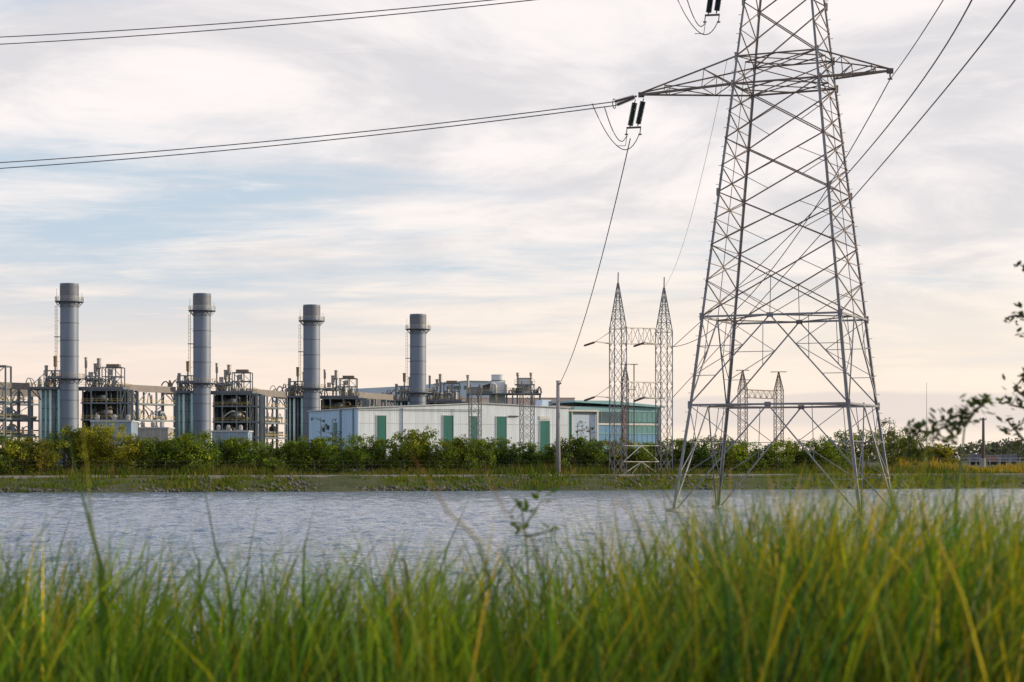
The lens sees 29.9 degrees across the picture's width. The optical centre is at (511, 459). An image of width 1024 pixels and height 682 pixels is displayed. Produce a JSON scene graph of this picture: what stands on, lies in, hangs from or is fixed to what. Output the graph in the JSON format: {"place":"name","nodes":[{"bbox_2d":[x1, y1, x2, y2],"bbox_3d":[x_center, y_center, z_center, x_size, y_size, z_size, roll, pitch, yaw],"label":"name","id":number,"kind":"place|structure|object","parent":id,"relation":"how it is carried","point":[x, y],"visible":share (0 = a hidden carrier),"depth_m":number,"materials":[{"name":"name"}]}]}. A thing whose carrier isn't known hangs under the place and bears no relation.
{"place":"outdoors","nodes":[
{"label":"outdoors","id":0,"kind":"place"},
{"bbox_2d":[0,389,38,445],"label":"pipe bridge","id":1,"kind":"structure","parent":0,"point":[25,394],"depth_m":589.81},
{"bbox_2d":[104,384,176,438],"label":"pipe bridge","id":2,"kind":"structure","parent":0,"point":[160,414],"depth_m":589.93,"materials":[{"name":"metal"}]},
{"bbox_2d":[0,105,615,168],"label":"conductor","id":3,"kind":"object","parent":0,"point":[315,141],"visible":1,"depth_m":111.64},
{"bbox_2d":[307,400,570,465],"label":"warehouse","id":4,"kind":"structure","parent":0,"point":[448,421],"depth_m":390.00,"materials":[{"name":"white paint"}]},
{"bbox_2d":[376,415,386,464],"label":"door","id":5,"kind":"structure","parent":4,"relation":"in","point":[381,420],"depth_m":382.04,"materials":[{"name":"green paint"}]},
{"bbox_2d":[442,415,452,447],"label":"door","id":6,"kind":"structure","parent":4,"relation":"in","point":[447,420],"depth_m":388.05,"materials":[{"name":"green paint"}]},
{"bbox_2d":[361,398,574,406],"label":"roof","id":7,"kind":"structure","parent":4,"relation":"attached to","point":[486,400],"depth_m":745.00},
{"bbox_2d":[496,416,506,447],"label":"door","id":8,"kind":"structure","parent":4,"relation":"in","point":[501,421],"depth_m":393.11,"materials":[{"name":"green paint"}]},
{"bbox_2d":[539,420,549,453],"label":"door","id":9,"kind":"structure","parent":4,"relation":"in","point":[544,425],"depth_m":397.26,"materials":[{"name":"green paint"}]},
{"bbox_2d":[409,452,499,681],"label":"grass blade","id":10,"kind":"object","parent":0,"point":[493,607],"depth_m":3.40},
{"bbox_2d":[0,488,1023,664],"bbox_3d":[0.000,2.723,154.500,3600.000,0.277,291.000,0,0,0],"label":"water","id":11,"kind":"structure","parent":0,"point":[398,513],"depth_m":79.88,"materials":[{"name":"grey liquid"}]},
{"bbox_2d":[638,0,899,513],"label":"lattice pylon","id":12,"kind":"object","parent":11,"relation":"in","point":[848,405],"visible":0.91,"depth_m":101.60,"materials":[{"name":"metal"}]},
{"bbox_2d":[674,0,971,345],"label":"conductor","id":13,"kind":"object","parent":12,"relation":"attached to","point":[870,146],"visible":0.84,"depth_m":93.82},
{"bbox_2d":[673,0,1015,396],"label":"conductor","id":14,"kind":"object","parent":12,"relation":"attached to","point":[1012,3],"visible":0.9,"depth_m":94.77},
{"bbox_2d":[0,460,1023,492],"bbox_3d":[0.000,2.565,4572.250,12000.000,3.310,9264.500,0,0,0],"label":"ground","id":15,"kind":"structure","parent":0,"point":[334,484],"depth_m":170.26,"materials":[{"name":"plant"}]},
{"bbox_2d":[0,365,11,445],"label":"access tower","id":16,"kind":"structure","parent":15,"relation":"on","point":[5,387],"depth_m":558.16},
{"bbox_2d":[0,434,21,474],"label":"bush","id":17,"kind":"object","parent":15,"relation":"on","point":[4,462],"visible":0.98,"depth_m":169.10,"materials":[{"name":"green plant"}]},
{"bbox_2d":[0,382,30,447],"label":"pipe bridge","id":18,"kind":"structure","parent":15,"relation":"on","point":[18,387],"depth_m":564.22,"materials":[{"name":"metal"}]},
{"bbox_2d":[0,436,30,473],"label":"bush","id":19,"kind":"object","parent":15,"relation":"on","point":[13,449],"visible":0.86,"depth_m":169.89,"materials":[{"name":"green plant"}]},
{"bbox_2d":[2,437,53,474],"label":"bush","id":20,"kind":"object","parent":15,"relation":"on","point":[27,443],"visible":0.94,"depth_m":170.37,"materials":[{"name":"green plant"}]},
{"bbox_2d":[20,439,69,472],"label":"bush","id":21,"kind":"object","parent":15,"relation":"on","point":[59,445],"visible":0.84,"depth_m":171.00,"materials":[{"name":"green plant"}]},
{"bbox_2d":[45,428,87,470],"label":"bush","id":22,"kind":"object","parent":15,"relation":"on","point":[65,463],"visible":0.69,"depth_m":173.92,"materials":[{"name":"green plant"}]},
{"bbox_2d":[54,283,84,462],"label":"chimney","id":23,"kind":"object","parent":15,"relation":"on","point":[69,379],"visible":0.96,"depth_m":563.76,"materials":[{"name":"paint"}]},
{"bbox_2d":[25,356,138,462],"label":"boiler unit","id":24,"kind":"object","parent":15,"relation":"on","point":[101,401],"visible":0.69,"depth_m":569.20,"materials":[{"name":"metal"}]},
{"bbox_2d":[60,423,103,468],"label":"bush","id":25,"kind":"object","parent":15,"relation":"on","point":[79,440],"visible":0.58,"depth_m":174.07,"materials":[{"name":"green plant"}]},
{"bbox_2d":[63,407,109,681],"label":"grass blade","id":26,"kind":"object","parent":15,"relation":"on","point":[102,576],"depth_m":5.21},
{"bbox_2d":[66,425,113,471],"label":"bush","id":27,"kind":"object","parent":15,"relation":"on","point":[93,458],"visible":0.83,"depth_m":173.37,"materials":[{"name":"green plant"}]},
{"bbox_2d":[75,388,104,681],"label":"grass blade","id":28,"kind":"object","parent":15,"relation":"on","point":[101,608],"depth_m":4.20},
{"bbox_2d":[93,420,125,466],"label":"bush","id":29,"kind":"object","parent":15,"relation":"on","point":[108,444],"visible":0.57,"depth_m":174.57,"materials":[{"name":"green plant"}]},
{"bbox_2d":[90,414,138,445],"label":"shed","id":30,"kind":"structure","parent":15,"relation":"on","point":[131,426],"depth_m":520.00,"materials":[{"name":"grey"}]},
{"bbox_2d":[96,430,146,472],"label":"bush","id":31,"kind":"object","parent":15,"relation":"on","point":[123,456],"visible":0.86,"depth_m":172.94,"materials":[{"name":"green plant"}]},
{"bbox_2d":[123,435,162,471],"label":"bush","id":32,"kind":"object","parent":15,"relation":"on","point":[144,461],"visible":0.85,"depth_m":173.48,"materials":[{"name":"green plant"}]},
{"bbox_2d":[138,421,174,445],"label":"shed","id":33,"kind":"structure","parent":15,"relation":"on","point":[161,432],"depth_m":545.00,"materials":[{"name":"metal"}]},
{"bbox_2d":[159,431,221,471],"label":"bush","id":34,"kind":"object","parent":15,"relation":"on","point":[181,455],"visible":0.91,"depth_m":174.11,"materials":[{"name":"green plant"}]},
{"bbox_2d":[179,429,223,470],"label":"bush","id":35,"kind":"object","parent":15,"relation":"on","point":[207,436],"visible":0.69,"depth_m":175.12,"materials":[{"name":"green plant"}]},
{"bbox_2d":[187,293,216,450],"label":"chimney","id":36,"kind":"object","parent":15,"relation":"on","point":[202,311],"visible":0.95,"depth_m":597.62,"materials":[{"name":"paint"}]},
{"bbox_2d":[161,361,264,449],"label":"boiler unit","id":37,"kind":"object","parent":15,"relation":"on","point":[224,402],"visible":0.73,"depth_m":603.49,"materials":[{"name":"metal"}]},
{"bbox_2d":[197,460,234,679],"bbox_3d":[-0.903,0.495,5.839,0.160,0.990,0.015,0,0,34],"label":"grass blade","id":38,"kind":"object","parent":15,"relation":"on","point":[228,586],"depth_m":5.82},
{"bbox_2d":[211,425,252,463],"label":"shed","id":39,"kind":"structure","parent":15,"relation":"on","point":[229,433],"depth_m":560.00,"materials":[{"name":"grey"}]},
{"bbox_2d":[213,435,253,469],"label":"bush","id":40,"kind":"object","parent":15,"relation":"on","point":[234,441],"visible":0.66,"depth_m":178.31,"materials":[{"name":"green plant"}]},
{"bbox_2d":[231,388,287,451],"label":"pipe bridge","id":41,"kind":"structure","parent":15,"relation":"on","point":[271,432],"depth_m":629.58,"materials":[{"name":"metal"}]},
{"bbox_2d":[234,439,294,471],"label":"bush","id":42,"kind":"object","parent":15,"relation":"on","point":[260,457],"visible":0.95,"depth_m":176.66,"materials":[{"name":"green plant"}]},
{"bbox_2d":[270,440,310,471],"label":"bush","id":43,"kind":"object","parent":15,"relation":"on","point":[286,453],"visible":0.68,"depth_m":180.18,"materials":[{"name":"green plant"}]},
{"bbox_2d":[275,437,332,472],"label":"bush","id":44,"kind":"object","parent":15,"relation":"on","point":[303,450],"visible":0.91,"depth_m":179.04,"materials":[{"name":"green plant"}]},
{"bbox_2d":[297,304,325,441],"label":"chimney","id":45,"kind":"object","parent":15,"relation":"on","point":[311,323],"visible":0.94,"depth_m":641.61,"materials":[{"name":"paint"}]},
{"bbox_2d":[270,367,368,454],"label":"boiler unit","id":46,"kind":"object","parent":15,"relation":"on","point":[295,416],"visible":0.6,"depth_m":647.08,"materials":[{"name":"metal"}]},
{"bbox_2d":[298,435,352,472],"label":"bush","id":47,"kind":"object","parent":15,"relation":"on","point":[333,467],"visible":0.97,"depth_m":179.29,"materials":[{"name":"green plant"}]},
{"bbox_2d":[329,435,371,471],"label":"bush","id":48,"kind":"object","parent":15,"relation":"on","point":[351,455],"visible":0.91,"depth_m":180.08,"materials":[{"name":"green plant"}]},
{"bbox_2d":[344,433,384,471],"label":"bush","id":49,"kind":"object","parent":15,"relation":"on","point":[370,440],"visible":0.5,"depth_m":182.56,"materials":[{"name":"green plant"}]},
{"bbox_2d":[342,392,395,406],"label":"pipe bridge","id":50,"kind":"structure","parent":15,"relation":"on","point":[376,396],"depth_m":667.19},
{"bbox_2d":[363,437,405,471],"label":"bush","id":51,"kind":"object","parent":15,"relation":"on","point":[377,446],"visible":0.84,"depth_m":182.44,"materials":[{"name":"green plant"}]},
{"bbox_2d":[383,533,411,681],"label":"grass blade","id":52,"kind":"object","parent":15,"relation":"on","point":[407,582],"depth_m":5.00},
{"bbox_2d":[380,438,418,471],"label":"bush","id":53,"kind":"object","parent":15,"relation":"on","point":[398,455],"visible":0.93,"depth_m":181.59,"materials":[{"name":"green plant"}]},
{"bbox_2d":[392,430,428,469],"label":"bush","id":54,"kind":"object","parent":15,"relation":"on","point":[419,448],"visible":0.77,"depth_m":182.84,"materials":[{"name":"green plant"}]},
{"bbox_2d":[404,314,431,404],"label":"chimney","id":55,"kind":"object","parent":15,"relation":"on","point":[418,332],"visible":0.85,"depth_m":682.46,"materials":[{"name":"paint"}]},
{"bbox_2d":[400,425,442,467],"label":"bush","id":56,"kind":"object","parent":15,"relation":"on","point":[427,437],"visible":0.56,"depth_m":183.75,"materials":[{"name":"green plant"}]},
{"bbox_2d":[354,380,490,397],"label":"turbine hall","id":57,"kind":"structure","parent":15,"relation":"on","point":[463,386],"depth_m":900.00,"materials":[{"name":"grey metal"}]},
{"bbox_2d":[382,373,469,405],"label":"boiler unit","id":58,"kind":"object","parent":15,"relation":"on","point":[436,396],"visible":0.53,"depth_m":688.54,"materials":[{"name":"metal"}]},
{"bbox_2d":[412,440,462,470],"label":"bush","id":59,"kind":"object","parent":15,"relation":"on","point":[448,459],"visible":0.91,"depth_m":181.89,"materials":[{"name":"green plant"}]},
{"bbox_2d":[438,437,476,468],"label":"bush","id":60,"kind":"object","parent":15,"relation":"on","point":[441,442],"visible":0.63,"depth_m":183.82,"materials":[{"name":"green plant"}]},
{"bbox_2d":[9,460,928,473],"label":"wire fence","id":61,"kind":"object","parent":15,"relation":"on","point":[648,464],"visible":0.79,"depth_m":184.46,"materials":[{"name":"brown metal"}]},
{"bbox_2d":[468,384,481,464],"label":"lattice mast","id":62,"kind":"object","parent":15,"relation":"on","point":[478,411],"visible":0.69,"depth_m":299.92,"materials":[{"name":"metal"}]},
{"bbox_2d":[456,437,500,470],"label":"bush","id":63,"kind":"object","parent":15,"relation":"on","point":[486,455],"visible":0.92,"depth_m":183.03,"materials":[{"name":"green plant"}]},
{"bbox_2d":[466,374,512,403],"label":"exhaust unit","id":64,"kind":"object","parent":15,"relation":"on","point":[498,390],"visible":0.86,"depth_m":501.27,"materials":[{"name":"paint"}]},
{"bbox_2d":[480,435,514,469],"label":"bush","id":65,"kind":"object","parent":15,"relation":"on","point":[503,445],"visible":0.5,"depth_m":186.79,"materials":[{"name":"green plant"}]},
{"bbox_2d":[492,444,527,468],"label":"bush","id":66,"kind":"object","parent":15,"relation":"on","point":[518,456],"visible":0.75,"depth_m":186.58,"materials":[{"name":"green plant"}]},
{"bbox_2d":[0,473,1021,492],"bbox_3d":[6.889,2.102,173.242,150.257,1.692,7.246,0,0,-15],"label":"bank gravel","id":67,"kind":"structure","parent":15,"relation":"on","point":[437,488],"depth_m":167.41,"materials":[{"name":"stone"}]},
{"bbox_2d":[0,473,1022,478],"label":"kerb","id":68,"kind":"structure","parent":15,"relation":"on","point":[25,477],"depth_m":171.28,"materials":[{"name":"concrete"}]},
{"bbox_2d":[0,458,1023,475],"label":"verge grass","id":69,"kind":"structure","parent":15,"relation":"on","point":[499,470],"depth_m":178.80,"materials":[{"name":"plant"}]},
{"bbox_2d":[505,373,541,404],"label":"exhaust unit","id":70,"kind":"object","parent":15,"relation":"on","point":[525,382],"visible":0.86,"depth_m":500.86,"materials":[{"name":"paint"}]},
{"bbox_2d":[519,381,534,451],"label":"lattice mast","id":71,"kind":"object","parent":15,"relation":"on","point":[520,420],"visible":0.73,"depth_m":301.69,"materials":[{"name":"metal"}]},
{"bbox_2d":[509,483,559,670],"bbox_3d":[0.069,0.537,6.006,0.167,0.928,0.143,0,0,0],"label":"leafy weed","id":72,"kind":"object","parent":15,"relation":"on","point":[519,504],"visible":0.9,"depth_m":6.00,"materials":[{"name":"green plant"}]},
{"bbox_2d":[523,443,555,467],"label":"bush","id":73,"kind":"object","parent":15,"relation":"on","point":[538,456],"visible":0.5,"depth_m":186.54,"materials":[{"name":"green plant"}]},
{"bbox_2d":[555,381,561,473],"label":"utility pole","id":74,"kind":"object","parent":15,"relation":"on","point":[557,465],"visible":0.79,"depth_m":180.83,"materials":[{"name":"concrete"}]},
{"bbox_2d":[550,434,595,468],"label":"bush","id":75,"kind":"object","parent":15,"relation":"on","point":[567,454],"visible":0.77,"depth_m":186.24,"materials":[{"name":"green plant"}]},
{"bbox_2d":[569,410,598,449],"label":"annex","id":76,"kind":"object","parent":15,"relation":"on","point":[590,418],"visible":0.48,"depth_m":402.03,"materials":[{"name":"white"}]},
{"bbox_2d":[571,438,612,468],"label":"bush","id":77,"kind":"object","parent":15,"relation":"on","point":[595,452],"visible":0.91,"depth_m":186.52,"materials":[{"name":"green plant"}]},
{"bbox_2d":[552,400,664,453],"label":"glass office","id":78,"kind":"structure","parent":15,"relation":"on","point":[644,423],"depth_m":417.89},
{"bbox_2d":[601,438,638,469],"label":"bush","id":79,"kind":"object","parent":15,"relation":"on","point":[617,457],"visible":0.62,"depth_m":187.98,"materials":[{"name":"green plant"}]},
{"bbox_2d":[622,364,637,448],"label":"gantry","id":80,"kind":"object","parent":15,"relation":"on","point":[633,406],"visible":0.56,"depth_m":299.92,"materials":[{"name":"metal"}]},
{"bbox_2d":[595,272,672,473],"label":"gantry","id":81,"kind":"object","parent":15,"relation":"on","point":[664,296],"visible":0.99,"depth_m":182.00,"materials":[{"name":"metal"}]},
{"bbox_2d":[673,80,889,346],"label":"conductor","id":82,"kind":"object","parent":81,"relation":"attached to","point":[810,214],"visible":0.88,"depth_m":118.85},
{"bbox_2d":[618,442,658,469],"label":"bush","id":83,"kind":"object","parent":15,"relation":"on","point":[643,453],"visible":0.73,"depth_m":188.35,"materials":[{"name":"green plant"}]},
{"bbox_2d":[652,438,685,469],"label":"bush","id":84,"kind":"object","parent":15,"relation":"on","point":[675,455],"visible":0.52,"depth_m":190.80,"materials":[{"name":"green plant"}]},
{"bbox_2d":[651,436,699,469],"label":"bush","id":85,"kind":"object","parent":15,"relation":"on","point":[678,451],"visible":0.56,"depth_m":191.13,"materials":[{"name":"green plant"}]},
{"bbox_2d":[678,438,725,471],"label":"bush","id":86,"kind":"object","parent":15,"relation":"on","point":[702,453],"visible":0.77,"depth_m":190.50,"materials":[{"name":"green plant"}]},
{"bbox_2d":[693,510,720,673],"bbox_3d":[0.435,0.542,4.325,0.091,0.896,0.014,0,0,42],"label":"grass blade","id":87,"kind":"object","parent":15,"relation":"on","point":[717,604],"depth_m":4.30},
{"bbox_2d":[713,438,760,470],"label":"bush","id":88,"kind":"object","parent":15,"relation":"on","point":[731,454],"visible":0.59,"depth_m":191.46,"materials":[{"name":"green plant"}]},
{"bbox_2d":[741,449,780,470],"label":"bush","id":89,"kind":"object","parent":15,"relation":"on","point":[755,457],"visible":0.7,"depth_m":192.46,"materials":[{"name":"green plant"}]},
{"bbox_2d":[736,370,786,455],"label":"gantry","id":90,"kind":"object","parent":15,"relation":"on","point":[763,391],"visible":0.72,"depth_m":333.05,"materials":[{"name":"metal"}]},
{"bbox_2d":[752,442,802,470],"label":"bush","id":91,"kind":"object","parent":15,"relation":"on","point":[777,453],"visible":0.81,"depth_m":192.74,"materials":[{"name":"green plant"}]},
{"bbox_2d":[794,438,842,467],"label":"bush","id":92,"kind":"object","parent":15,"relation":"on","point":[826,451],"visible":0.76,"depth_m":193.39,"materials":[{"name":"green plant"}]},
{"bbox_2d":[819,435,858,467],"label":"bush","id":93,"kind":"object","parent":15,"relation":"on","point":[841,461],"visible":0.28,"depth_m":196.33,"materials":[{"name":"green plant"}]},
{"bbox_2d":[821,429,865,465],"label":"tree","id":94,"kind":"object","parent":15,"relation":"on","point":[843,446],"visible":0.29,"depth_m":215.39,"materials":[{"name":"green plant"}]},
{"bbox_2d":[849,429,892,466],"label":"tree","id":95,"kind":"object","parent":15,"relation":"on","point":[871,443],"visible":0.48,"depth_m":217.53,"materials":[{"name":"green plant"}]},
{"bbox_2d":[865,490,901,681],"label":"grass blade","id":96,"kind":"object","parent":15,"relation":"on","point":[893,574],"depth_m":4.00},
{"bbox_2d":[862,417,914,460],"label":"tree","id":97,"kind":"object","parent":15,"relation":"on","point":[893,444],"visible":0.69,"depth_m":221.83,"materials":[{"name":"green plant"}]},
{"bbox_2d":[920,492,953,681],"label":"grass blade","id":98,"kind":"object","parent":15,"relation":"on","point":[950,611],"depth_m":4.00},
{"bbox_2d":[856,438,1023,462],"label":"distant woods","id":99,"kind":"object","parent":15,"relation":"on","point":[995,448],"visible":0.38,"depth_m":839.73,"materials":[{"name":"green plant"}]},
{"bbox_2d":[920,443,966,464],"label":"bush","id":100,"kind":"object","parent":15,"relation":"on","point":[944,452],"visible":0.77,"depth_m":215.77,"materials":[{"name":"green plant"}]},
{"bbox_2d":[899,392,1002,541],"bbox_3d":[1.684,0.396,7.403,0.392,1.318,0.211,0,0,0],"label":"leafy weed","id":101,"kind":"object","parent":15,"relation":"on","point":[961,416],"visible":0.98,"depth_m":7.39,"materials":[{"name":"green plant"}]},
{"bbox_2d":[892,457,1023,472],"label":"field grass","id":102,"kind":"structure","parent":15,"relation":"on","point":[1007,468],"depth_m":199.10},
{"bbox_2d":[993,260,1023,453],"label":"overhanging shrub","id":103,"kind":"object","parent":15,"relation":"on","point":[1016,387],"visible":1,"depth_m":8.98,"materials":[{"name":"green plant"}]},
{"bbox_2d":[0,459,1023,681],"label":"reed grass","id":104,"kind":"structure","parent":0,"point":[804,643],"depth_m":4.58,"materials":[{"name":"plant"}]},
{"bbox_2d":[482,462,551,681],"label":"grass blade","id":105,"kind":"object","parent":104,"relation":"attached to","point":[546,608],"depth_m":3.30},
{"bbox_2d":[0,0,1023,459],"label":"sky","id":106,"kind":"structure","parent":0,"point":[495,232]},
{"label":"arcing ring","id":107,"kind":"object","parent":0,"visible":0},
{"bbox_2d":[614,95,636,102],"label":"tension insulator","id":108,"kind":"object","parent":107,"relation":"attached to","point":[624,98],"visible":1,"depth_m":105.37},
{"bbox_2d":[0,101,613,162],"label":"conductor","id":109,"kind":"object","parent":108,"relation":"attached to","point":[313,136],"visible":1,"depth_m":112.01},
{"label":"tension insulator","id":110,"kind":"object","parent":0,"visible":0},
{"bbox_2d":[0,0,491,37],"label":"conductor","id":111,"kind":"object","parent":110,"relation":"attached to","point":[250,21],"visible":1,"depth_m":113.38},
{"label":"tension insulator","id":112,"kind":"object","parent":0,"visible":0},
{"bbox_2d":[0,0,532,44],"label":"conductor","id":113,"kind":"object","parent":112,"relation":"attached to","point":[271,25],"visible":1,"depth_m":112.61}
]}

